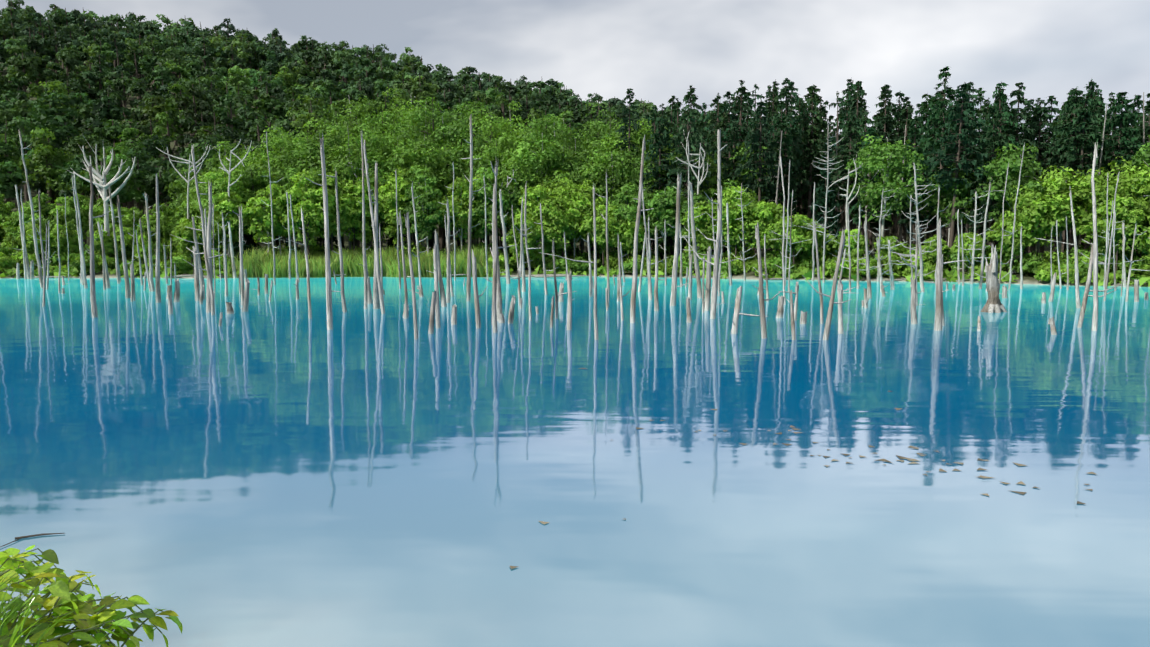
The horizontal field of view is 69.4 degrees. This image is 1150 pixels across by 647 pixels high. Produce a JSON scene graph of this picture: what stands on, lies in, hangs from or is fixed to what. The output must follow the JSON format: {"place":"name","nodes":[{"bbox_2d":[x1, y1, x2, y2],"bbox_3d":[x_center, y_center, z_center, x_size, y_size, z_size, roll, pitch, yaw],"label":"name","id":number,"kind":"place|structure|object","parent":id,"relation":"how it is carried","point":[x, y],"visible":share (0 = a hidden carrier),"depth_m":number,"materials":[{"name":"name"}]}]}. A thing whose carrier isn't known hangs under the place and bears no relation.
{"place":"outdoors","nodes":[
{"label":"outdoors","id":0,"kind":"place"},
{"bbox_2d":[0,545,182,646],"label":"bank plant","id":1,"kind":"object","parent":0,"point":[42,631],"depth_m":4.98,"materials":[{"name":"green plant"}]},
{"bbox_2d":[0,60,1147,286],"bbox_3d":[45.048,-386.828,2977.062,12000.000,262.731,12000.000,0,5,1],"label":"ground","id":2,"kind":"structure","parent":0,"point":[1030,278],"depth_m":134.99,"materials":[{"name":"brown soil"}]},
{"bbox_2d":[217,243,492,277],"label":"reeds","id":3,"kind":"object","parent":2,"relation":"on","point":[259,264],"depth_m":93.43,"materials":[{"name":"green plant"}]},
{"bbox_2d":[34,274,906,280],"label":"driftwood logs","id":4,"kind":"object","parent":2,"relation":"on","point":[548,275],"visible":0.42,"depth_m":92.28,"materials":[{"name":"grey wood"}]},
{"bbox_2d":[0,0,1080,255],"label":"hill forest","id":5,"kind":"object","parent":2,"relation":"on","point":[282,112],"depth_m":213.88,"materials":[{"name":"green plant"}]},
{"bbox_2d":[0,262,1149,286],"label":"shore edge herbs","id":6,"kind":"object","parent":2,"relation":"on","point":[806,273],"visible":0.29,"depth_m":85.89,"materials":[{"name":"green plant"}]},
{"bbox_2d":[0,239,1149,283],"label":"shore bushes","id":7,"kind":"object","parent":2,"relation":"on","point":[1040,267],"depth_m":90.82,"materials":[{"name":"green plant"}]},
{"bbox_2d":[0,87,1149,273],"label":"shore trees","id":8,"kind":"object","parent":2,"relation":"on","point":[565,208],"depth_m":97.86,"materials":[{"name":"green plant"}]},
{"bbox_2d":[13,114,1149,339],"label":"dead tree trunks","id":9,"kind":"object","parent":2,"relation":"on","point":[707,294],"visible":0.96,"depth_m":45.82,"materials":[{"name":"grey wood"}]},
{"bbox_2d":[639,66,1149,272],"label":"conifer trees","id":10,"kind":"object","parent":2,"relation":"on","point":[1054,128],"depth_m":95.07,"materials":[{"name":"green plant"}]},
{"bbox_2d":[0,276,1149,646],"bbox_3d":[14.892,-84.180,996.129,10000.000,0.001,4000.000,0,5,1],"label":"pond water","id":11,"kind":"structure","parent":0,"point":[280,470],"depth_m":11.54,"materials":[{"name":"blue liquid"}]},
{"bbox_2d":[1,368,1097,568],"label":"floating litter","id":12,"kind":"object","parent":11,"relation":"on","point":[884,460],"visible":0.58,"depth_m":11.57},
{"bbox_2d":[0,0,1149,145],"label":"sky","id":13,"kind":"structure","parent":0,"point":[656,49],"materials":[{"name":"grey"}]},
{"bbox_2d":[667,134,1149,273],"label":"broadleaf tree","id":14,"kind":"object","parent":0,"point":[999,166],"depth_m":83.68,"materials":[{"name":"green plant"}]}
]}

